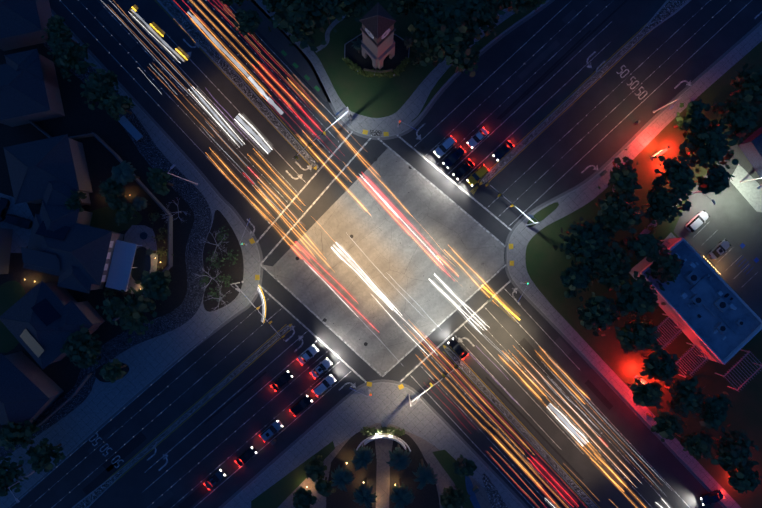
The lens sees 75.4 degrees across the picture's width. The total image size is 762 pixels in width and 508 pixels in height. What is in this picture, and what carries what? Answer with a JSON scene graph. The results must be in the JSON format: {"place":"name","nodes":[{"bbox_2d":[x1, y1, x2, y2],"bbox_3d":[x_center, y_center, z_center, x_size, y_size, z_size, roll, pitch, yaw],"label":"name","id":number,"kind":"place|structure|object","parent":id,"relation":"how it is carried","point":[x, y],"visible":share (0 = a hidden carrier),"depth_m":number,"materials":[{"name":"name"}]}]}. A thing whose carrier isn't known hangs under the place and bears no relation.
{"place":"outdoors","nodes":[
{"label":"outdoors","id":0,"kind":"place"},
{"bbox_2d":[0,193,33,252],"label":"driveway","id":1,"kind":"structure","parent":0,"point":[20,237],"depth_m":109.64,"materials":[{"name":"concrete"}]},
{"bbox_2d":[0,43,193,429],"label":"yard ground","id":2,"kind":"structure","parent":0,"point":[80,117],"depth_m":109.67,"materials":[{"name":"green plant"}]},
{"bbox_2d":[0,280,25,352],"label":"lawn yard","id":3,"kind":"structure","parent":2,"relation":"on","point":[12,293],"depth_m":109.64,"materials":[{"name":"green plant"}]},
{"bbox_2d":[90,207,141,232],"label":"lawn yard","id":4,"kind":"structure","parent":2,"relation":"on","point":[102,218],"depth_m":109.64,"materials":[{"name":"green plant"}]},
{"bbox_2d":[91,132,172,320],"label":"yard wall","id":5,"kind":"structure","parent":2,"relation":"on","point":[160,205],"depth_m":108.26,"materials":[{"name":"grey concrete"}]},
{"bbox_2d":[124,225,157,293],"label":"pool deck","id":6,"kind":"structure","parent":2,"relation":"on","point":[132,233],"depth_m":109.61,"materials":[{"name":"concrete"}]},
{"bbox_2d":[131,247,150,280],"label":"pool water","id":7,"kind":"structure","parent":6,"relation":"on","point":[142,261],"depth_m":109.61,"materials":[{"name":"blue liquid"}]},
{"bbox_2d":[0,15,260,507],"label":"sidewalk","id":8,"kind":"structure","parent":0,"point":[147,361],"depth_m":109.67,"materials":[{"name":"concrete"}]},
{"bbox_2d":[0,42,211,457],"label":"gravel band","id":9,"kind":"object","parent":8,"relation":"on","point":[192,196],"visible":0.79,"depth_m":109.66,"materials":[{"name":"grey gravel"}]},
{"bbox_2d":[6,13,259,507],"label":"kerb","id":10,"kind":"structure","parent":8,"relation":"on","point":[204,336],"depth_m":109.67,"materials":[{"name":"concrete"}]},
{"bbox_2d":[203,210,243,311],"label":"planting bed","id":11,"kind":"object","parent":8,"relation":"on","point":[235,272],"visible":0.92,"depth_m":109.66,"materials":[{"name":"soil"}]},
{"bbox_2d":[199,226,237,300],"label":"shrubs","id":12,"kind":"object","parent":11,"relation":"on","point":[216,265],"visible":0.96,"depth_m":108.69,"materials":[{"name":"green plant"}]},
{"bbox_2d":[224,382,523,507],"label":"sidewalk","id":13,"kind":"structure","parent":0,"point":[385,404],"depth_m":109.67,"materials":[{"name":"concrete"}]},
{"bbox_2d":[278,423,491,507],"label":"plaza walkway","id":14,"kind":"structure","parent":13,"relation":"on","point":[383,446],"depth_m":109.67,"materials":[{"name":"concrete"}]},
{"bbox_2d":[251,441,334,507],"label":"lawn","id":15,"kind":"structure","parent":14,"relation":"on","point":[277,494],"depth_m":109.66,"materials":[{"name":"green plant"}]},
{"bbox_2d":[326,431,376,507],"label":"planting bed","id":16,"kind":"object","parent":14,"relation":"on","point":[338,498],"visible":0.56,"depth_m":109.66,"materials":[{"name":"soil"}]},
{"bbox_2d":[389,433,439,507],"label":"planting bed","id":17,"kind":"object","parent":14,"relation":"on","point":[426,496],"visible":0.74,"depth_m":109.66,"materials":[{"name":"soil"}]},
{"bbox_2d":[432,450,473,507],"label":"lawn","id":18,"kind":"structure","parent":13,"relation":"on","point":[445,459],"depth_m":109.66,"materials":[{"name":"green plant"}]},
{"bbox_2d":[12,0,761,507],"bbox_3d":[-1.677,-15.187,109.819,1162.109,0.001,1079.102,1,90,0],"label":"road","id":19,"kind":"structure","parent":0,"point":[604,482],"depth_m":109.82,"materials":[{"name":"grey asphalt"}]},
{"bbox_2d":[0,228,12,273],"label":"house","id":20,"kind":"structure","parent":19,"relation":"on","point":[6,234],"depth_m":108.09,"materials":[{"name":"stone"}]},
{"bbox_2d":[0,453,28,496],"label":"tree","id":21,"kind":"object","parent":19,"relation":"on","point":[8,477],"visible":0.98,"depth_m":103.33,"materials":[{"name":"green plant"}]},
{"bbox_2d":[0,418,39,450],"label":"tree","id":22,"kind":"object","parent":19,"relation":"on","point":[11,435],"visible":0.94,"depth_m":102.13,"materials":[{"name":"green plant"}]},
{"bbox_2d":[0,0,51,50],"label":"house","id":23,"kind":"structure","parent":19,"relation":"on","point":[23,23],"depth_m":103.65,"materials":[{"name":"stone"}]},
{"bbox_2d":[0,351,63,429],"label":"house","id":24,"kind":"structure","parent":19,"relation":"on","point":[30,390],"depth_m":103.49,"materials":[{"name":"stone"}]},
{"bbox_2d":[0,49,64,126],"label":"house","id":25,"kind":"structure","parent":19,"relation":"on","point":[29,89],"depth_m":103.42,"materials":[{"name":"stone"}]},
{"bbox_2d":[25,438,65,473],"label":"tree","id":26,"kind":"object","parent":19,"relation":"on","point":[42,453],"visible":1,"depth_m":103.28,"materials":[{"name":"green plant"}]},
{"bbox_2d":[3,134,92,205],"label":"house","id":27,"kind":"structure","parent":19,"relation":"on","point":[51,171],"depth_m":103.15,"materials":[{"name":"stone"}]},
{"bbox_2d":[0,280,104,369],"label":"house","id":28,"kind":"structure","parent":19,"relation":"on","point":[41,320],"depth_m":103.07,"materials":[{"name":"stone"}]},
{"bbox_2d":[41,15,76,45],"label":"tree","id":29,"kind":"object","parent":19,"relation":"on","point":[58,29],"visible":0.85,"depth_m":102.96,"materials":[{"name":"green plant"}]},
{"bbox_2d":[47,37,96,81],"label":"tree","id":30,"kind":"object","parent":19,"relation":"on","point":[69,53],"visible":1,"depth_m":102.86,"materials":[{"name":"green plant"}]},
{"bbox_2d":[60,324,101,368],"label":"tree","id":31,"kind":"object","parent":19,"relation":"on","point":[83,349],"visible":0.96,"depth_m":103.26,"materials":[{"name":"green plant"}]},
{"bbox_2d":[21,200,141,292],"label":"house","id":32,"kind":"structure","parent":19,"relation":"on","point":[73,250],"depth_m":103.18,"materials":[{"name":"stone"}]},
{"bbox_2d":[80,68,119,109],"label":"tree","id":33,"kind":"object","parent":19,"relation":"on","point":[99,88],"visible":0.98,"depth_m":102.97,"materials":[{"name":"green plant"}]},
{"bbox_2d":[98,177,126,209],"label":"tree","id":34,"kind":"object","parent":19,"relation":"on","point":[111,191],"visible":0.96,"depth_m":103.24,"materials":[{"name":"green plant"}]},
{"bbox_2d":[99,358,126,382],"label":"tree","id":35,"kind":"object","parent":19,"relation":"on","point":[110,371],"visible":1,"depth_m":103.37,"materials":[{"name":"green plant"}]},
{"bbox_2d":[102,95,134,120],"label":"tree","id":36,"kind":"object","parent":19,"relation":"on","point":[114,106],"visible":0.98,"depth_m":103.25,"materials":[{"name":"green plant"}]},
{"bbox_2d":[111,161,139,185],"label":"tree","id":37,"kind":"object","parent":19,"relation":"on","point":[122,172],"visible":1,"depth_m":102.51,"materials":[{"name":"green plant"}]},
{"bbox_2d":[96,287,156,342],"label":"tree","id":38,"kind":"object","parent":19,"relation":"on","point":[133,318],"visible":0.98,"depth_m":103.27,"materials":[{"name":"green plant"}]},
{"bbox_2d":[8,9,262,507],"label":"road gutter","id":39,"kind":"object","parent":19,"relation":"on","point":[217,193],"visible":0.92,"depth_m":109.81,"materials":[{"name":"concrete"}]},
{"bbox_2d":[134,270,171,300],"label":"tree","id":40,"kind":"object","parent":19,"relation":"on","point":[155,285],"visible":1,"depth_m":103.42,"materials":[{"name":"green plant"}]},
{"bbox_2d":[146,167,172,195],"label":"tree","id":41,"kind":"object","parent":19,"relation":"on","point":[157,179],"visible":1,"depth_m":102.95,"materials":[{"name":"green plant"}]},
{"bbox_2d":[72,325,291,507],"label":"median kerb","id":42,"kind":"object","parent":19,"relation":"on","point":[75,505],"visible":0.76,"depth_m":109.68,"materials":[{"name":"concrete"}]},
{"bbox_2d":[74,325,289,507],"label":"road median","id":43,"kind":"object","parent":42,"relation":"on","point":[89,499],"visible":0.89,"depth_m":109.66,"materials":[{"name":"grey concrete"}]},
{"bbox_2d":[157,0,317,168],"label":"median kerb","id":44,"kind":"object","parent":19,"relation":"on","point":[175,19],"visible":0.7,"depth_m":109.68,"materials":[{"name":"concrete"}]},
{"bbox_2d":[159,0,316,166],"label":"road median","id":45,"kind":"object","parent":44,"relation":"on","point":[181,18],"visible":0.93,"depth_m":109.66,"materials":[{"name":"grey concrete"}]},
{"bbox_2d":[233,9,262,40],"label":"tree","id":46,"kind":"object","parent":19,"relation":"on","point":[247,21],"visible":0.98,"depth_m":100.84,"materials":[{"name":"green plant"}]},
{"bbox_2d":[232,0,330,102],"bbox_3d":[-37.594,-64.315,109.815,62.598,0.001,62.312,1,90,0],"label":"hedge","id":47,"kind":"object","parent":19,"relation":"on","point":[278,40],"visible":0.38,"depth_m":109.81,"materials":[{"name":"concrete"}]},
{"bbox_2d":[303,455,326,481],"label":"tree","id":48,"kind":"object","parent":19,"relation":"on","point":[315,468],"visible":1,"depth_m":105.53,"materials":[{"name":"green plant"}]},
{"bbox_2d":[82,0,627,507],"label":"dark road patches","id":49,"kind":"object","parent":19,"relation":"on","point":[202,490],"visible":0.71,"depth_m":109.82,"materials":[{"name":"grey asphalt"}]},
{"bbox_2d":[218,379,528,507],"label":"road gutter","id":50,"kind":"object","parent":19,"relation":"on","point":[343,400],"visible":0.98,"depth_m":109.81,"materials":[{"name":"concrete"}]},
{"bbox_2d":[106,0,651,507],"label":"yellow road markings","id":51,"kind":"object","parent":19,"relation":"on","point":[316,160],"visible":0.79,"depth_m":109.81,"materials":[{"name":"paint"}]},
{"bbox_2d":[263,148,504,374],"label":"concrete road crossing","id":52,"kind":"object","parent":19,"relation":"on","point":[409,265],"visible":0.94,"depth_m":109.81,"materials":[{"name":"grey concrete"}]},
{"bbox_2d":[256,131,511,382],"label":"crosswalk lines","id":53,"kind":"object","parent":19,"relation":"on","point":[324,323],"visible":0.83,"depth_m":109.81,"materials":[{"name":"white paint"}]},
{"bbox_2d":[10,0,761,507],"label":"white road markings","id":54,"kind":"object","parent":19,"relation":"on","point":[588,64],"visible":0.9,"depth_m":109.81,"materials":[{"name":"paint"}]},
{"bbox_2d":[88,0,709,507],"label":"light road patches","id":55,"kind":"object","parent":19,"relation":"on","point":[124,34],"visible":0.92,"depth_m":109.82,"materials":[{"name":"grey asphalt"}]},
{"bbox_2d":[389,478,414,507],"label":"tree","id":56,"kind":"object","parent":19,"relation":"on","point":[402,495],"visible":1,"depth_m":101.03,"materials":[{"name":"green plant"}]},
{"bbox_2d":[256,0,547,136],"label":"sidewalk","id":57,"kind":"structure","parent":19,"relation":"on","point":[408,111],"depth_m":109.67,"materials":[{"name":"concrete"}]},
{"bbox_2d":[411,0,546,121],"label":"parkway lawn","id":58,"kind":"structure","parent":57,"relation":"on","point":[507,23],"depth_m":109.66,"materials":[{"name":"green plant"}]},
{"bbox_2d":[251,0,554,139],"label":"road gutter top","id":59,"kind":"object","parent":19,"relation":"on","point":[442,90],"visible":0.98,"depth_m":109.81,"materials":[{"name":"concrete"}]},
{"bbox_2d":[440,486,470,507],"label":"tree","id":60,"kind":"object","parent":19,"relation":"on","point":[450,497],"visible":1,"depth_m":105.41,"materials":[{"name":"green plant"}]},
{"bbox_2d":[445,41,479,76],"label":"tree","id":61,"kind":"object","parent":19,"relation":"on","point":[461,59],"visible":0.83,"depth_m":101.12,"materials":[{"name":"green plant"}]},
{"bbox_2d":[443,345,597,507],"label":"median kerb","id":62,"kind":"object","parent":19,"relation":"on","point":[517,428],"visible":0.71,"depth_m":109.68,"materials":[{"name":"concrete"}]},
{"bbox_2d":[445,347,596,507],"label":"road median","id":63,"kind":"object","parent":62,"relation":"on","point":[522,430],"visible":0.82,"depth_m":109.66,"materials":[{"name":"grey concrete"}]},
{"bbox_2d":[479,0,690,183],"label":"median kerb","id":64,"kind":"object","parent":19,"relation":"on","point":[676,11],"visible":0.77,"depth_m":109.68,"materials":[{"name":"concrete"}]},
{"bbox_2d":[481,0,686,182],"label":"road median","id":65,"kind":"object","parent":64,"relation":"on","point":[670,7],"visible":0.87,"depth_m":109.66,"materials":[{"name":"grey concrete"}]},
{"bbox_2d":[504,20,761,507],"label":"road gutter","id":66,"kind":"object","parent":19,"relation":"on","point":[576,187],"visible":0.98,"depth_m":109.81,"materials":[{"name":"concrete"}]},
{"bbox_2d":[646,406,687,441],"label":"tree","id":67,"kind":"object","parent":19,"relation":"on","point":[668,425],"visible":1,"depth_m":101.45,"materials":[{"name":"green plant"}]},
{"bbox_2d":[629,238,721,363],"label":"shop walls","id":68,"kind":"structure","parent":19,"relation":"on","point":[688,332],"depth_m":106.91,"materials":[{"name":"paint"}]},
{"bbox_2d":[639,238,761,364],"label":"roof parapet","id":69,"kind":"structure","parent":68,"relation":"on","point":[741,345],"depth_m":104.21,"materials":[{"name":"concrete"}]},
{"bbox_2d":[644,241,760,360],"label":"flat roof","id":70,"kind":"structure","parent":68,"relation":"on","point":[704,325],"depth_m":104.89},
{"bbox_2d":[658,253,744,339],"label":"shop rooftop units","id":71,"kind":"object","parent":70,"relation":"on","point":[693,278],"visible":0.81,"depth_m":104.16},
{"bbox_2d":[689,278,728,316],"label":"rooftop hvac unit","id":72,"kind":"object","parent":70,"relation":"on","point":[705,291],"depth_m":104.32,"materials":[{"name":"metal"}]},
{"bbox_2d":[676,430,717,459],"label":"tree","id":73,"kind":"object","parent":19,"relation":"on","point":[697,445],"visible":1,"depth_m":101.94,"materials":[{"name":"green plant"}]},
{"bbox_2d":[692,391,732,431],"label":"tree","id":74,"kind":"object","parent":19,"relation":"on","point":[713,415],"visible":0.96,"depth_m":101.67,"materials":[{"name":"green plant"}]},
{"bbox_2d":[673,145,761,331],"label":"parking lot","id":75,"kind":"structure","parent":19,"relation":"on","point":[734,219],"depth_m":109.66,"materials":[{"name":"grey asphalt"}]},
{"bbox_2d":[730,164,761,211],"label":"concrete pavement","id":76,"kind":"structure","parent":75,"relation":"on","point":[750,192],"depth_m":109.65,"materials":[{"name":"white concrete"}]},
{"bbox_2d":[710,92,761,144],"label":"tree","id":77,"kind":"object","parent":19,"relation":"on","point":[741,116],"visible":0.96,"depth_m":100.91,"materials":[{"name":"green plant"}]},
{"bbox_2d":[730,63,761,105],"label":"tree","id":78,"kind":"object","parent":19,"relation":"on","point":[750,81],"visible":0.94,"depth_m":101.70,"materials":[{"name":"green plant"}]},
{"bbox_2d":[738,127,761,179],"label":"building","id":79,"kind":"structure","parent":19,"relation":"on","point":[750,147],"depth_m":107.56,"materials":[{"name":"white metal"}]},
{"bbox_2d":[281,0,503,117],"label":"lawn","id":80,"kind":"structure","parent":0,"point":[374,96],"depth_m":109.67,"materials":[{"name":"green plant"}]},
{"bbox_2d":[257,0,336,51],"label":"tree","id":81,"kind":"object","parent":80,"relation":"on","point":[293,17],"visible":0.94,"depth_m":100.40,"materials":[{"name":"green plant"}]},
{"bbox_2d":[308,0,343,24],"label":"tree","id":82,"kind":"object","parent":80,"relation":"on","point":[327,7],"visible":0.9,"depth_m":100.39,"materials":[{"name":"green plant"}]},
{"bbox_2d":[333,0,375,21],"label":"tree","id":83,"kind":"object","parent":80,"relation":"on","point":[353,10],"visible":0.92,"depth_m":100.82,"materials":[{"name":"green plant"}]},
{"bbox_2d":[345,34,408,73],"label":"planting bed","id":84,"kind":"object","parent":80,"relation":"on","point":[362,62],"depth_m":109.27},
{"bbox_2d":[342,57,409,77],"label":"hedge","id":85,"kind":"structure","parent":84,"relation":"on","point":[368,74],"depth_m":108.52,"materials":[{"name":"green plant"}]},
{"bbox_2d":[359,2,395,69],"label":"clock tower","id":86,"kind":"structure","parent":80,"relation":"on","point":[377,21],"depth_m":96.81,"materials":[{"name":"beige paint"}]},
{"bbox_2d":[410,0,444,46],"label":"tree","id":87,"kind":"object","parent":80,"relation":"on","point":[421,10],"visible":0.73,"depth_m":99.36,"materials":[{"name":"green plant"}]},
{"bbox_2d":[407,0,489,70],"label":"tree","id":88,"kind":"object","parent":80,"relation":"on","point":[448,27],"visible":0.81,"depth_m":99.18,"materials":[{"name":"green plant"}]},
{"bbox_2d":[450,0,505,35],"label":"tree","id":89,"kind":"object","parent":80,"relation":"on","point":[482,14],"visible":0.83,"depth_m":99.43,"materials":[{"name":"green plant"}]},
{"bbox_2d":[507,25,761,507],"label":"sidewalk","id":90,"kind":"structure","parent":0,"point":[569,203],"depth_m":109.67,"materials":[{"name":"concrete"}]},
{"bbox_2d":[507,24,761,507],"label":"kerb","id":91,"kind":"structure","parent":90,"relation":"on","point":[576,189],"depth_m":109.67,"materials":[{"name":"concrete"}]},
{"bbox_2d":[526,41,761,507],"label":"lawn","id":92,"kind":"structure","parent":0,"point":[546,263],"depth_m":109.67,"materials":[{"name":"green plant"}]},
{"bbox_2d":[560,263,591,298],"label":"tree","id":93,"kind":"object","parent":92,"relation":"on","point":[574,277],"visible":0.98,"depth_m":101.69,"materials":[{"name":"green plant"}]},
{"bbox_2d":[553,215,614,271],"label":"tree","id":94,"kind":"object","parent":92,"relation":"on","point":[592,242],"visible":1,"depth_m":101.60,"materials":[{"name":"green plant"}]},
{"bbox_2d":[576,292,623,335],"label":"tree","id":95,"kind":"object","parent":92,"relation":"on","point":[598,316],"visible":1,"depth_m":101.40,"materials":[{"name":"green plant"}]},
{"bbox_2d":[581,239,632,289],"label":"tree","id":96,"kind":"object","parent":92,"relation":"on","point":[612,264],"visible":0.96,"depth_m":101.34,"materials":[{"name":"green plant"}]},
{"bbox_2d":[591,186,644,235],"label":"tree","id":97,"kind":"object","parent":92,"relation":"on","point":[621,213],"visible":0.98,"depth_m":100.76,"materials":[{"name":"green plant"}]},
{"bbox_2d":[608,149,642,199],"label":"tree","id":98,"kind":"object","parent":92,"relation":"on","point":[624,176],"visible":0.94,"depth_m":101.81,"materials":[{"name":"green plant"}]},
{"bbox_2d":[607,271,665,314],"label":"tree","id":99,"kind":"object","parent":92,"relation":"on","point":[640,296],"visible":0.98,"depth_m":100.86,"materials":[{"name":"green plant"}]},
{"bbox_2d":[615,312,661,353],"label":"tree","id":100,"kind":"object","parent":92,"relation":"on","point":[641,336],"visible":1,"depth_m":101.36,"materials":[{"name":"green plant"}]},
{"bbox_2d":[620,229,666,265],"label":"tree","id":101,"kind":"object","parent":92,"relation":"on","point":[648,246],"visible":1,"depth_m":101.33,"materials":[{"name":"green plant"}]},
{"bbox_2d":[628,379,664,408],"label":"tree","id":102,"kind":"object","parent":92,"relation":"on","point":[649,395],"visible":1,"depth_m":101.67,"materials":[{"name":"green plant"}]},
{"bbox_2d":[639,341,678,382],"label":"tree","id":103,"kind":"object","parent":92,"relation":"on","point":[663,369],"visible":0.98,"depth_m":101.85,"materials":[{"name":"green plant"}]},
{"bbox_2d":[642,182,681,224],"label":"tree","id":104,"kind":"object","parent":92,"relation":"on","point":[661,204],"visible":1,"depth_m":101.44,"materials":[{"name":"green plant"}]},
{"bbox_2d":[649,249,681,284],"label":"tree","id":105,"kind":"object","parent":92,"relation":"on","point":[667,267],"visible":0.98,"depth_m":101.79,"materials":[{"name":"green plant"}]},
{"bbox_2d":[652,145,696,211],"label":"tree","id":106,"kind":"object","parent":92,"relation":"on","point":[679,176],"visible":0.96,"depth_m":101.02,"materials":[{"name":"green plant"}]},
{"bbox_2d":[664,370,706,417],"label":"tree","id":107,"kind":"object","parent":92,"relation":"on","point":[685,399],"visible":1,"depth_m":101.65,"materials":[{"name":"green plant"}]},
{"bbox_2d":[673,99,710,135],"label":"tree","id":108,"kind":"object","parent":92,"relation":"on","point":[693,116],"visible":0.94,"depth_m":101.85,"materials":[{"name":"green plant"}]},
{"bbox_2d":[678,122,738,172],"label":"tree","id":109,"kind":"object","parent":92,"relation":"on","point":[713,149],"visible":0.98,"depth_m":100.83,"materials":[{"name":"green plant"}]},
{"bbox_2d":[694,161,734,194],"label":"tree","id":110,"kind":"object","parent":92,"relation":"on","point":[716,181],"visible":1,"depth_m":101.64,"materials":[{"name":"green plant"}]},
{"bbox_2d":[711,424,758,475],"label":"tree","id":111,"kind":"object","parent":92,"relation":"on","point":[734,451],"visible":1,"depth_m":101.75,"materials":[{"name":"green plant"}]},
{"bbox_2d":[719,458,761,493],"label":"tree","id":112,"kind":"object","parent":92,"relation":"on","point":[742,480],"visible":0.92,"depth_m":101.35,"materials":[{"name":"green plant"}]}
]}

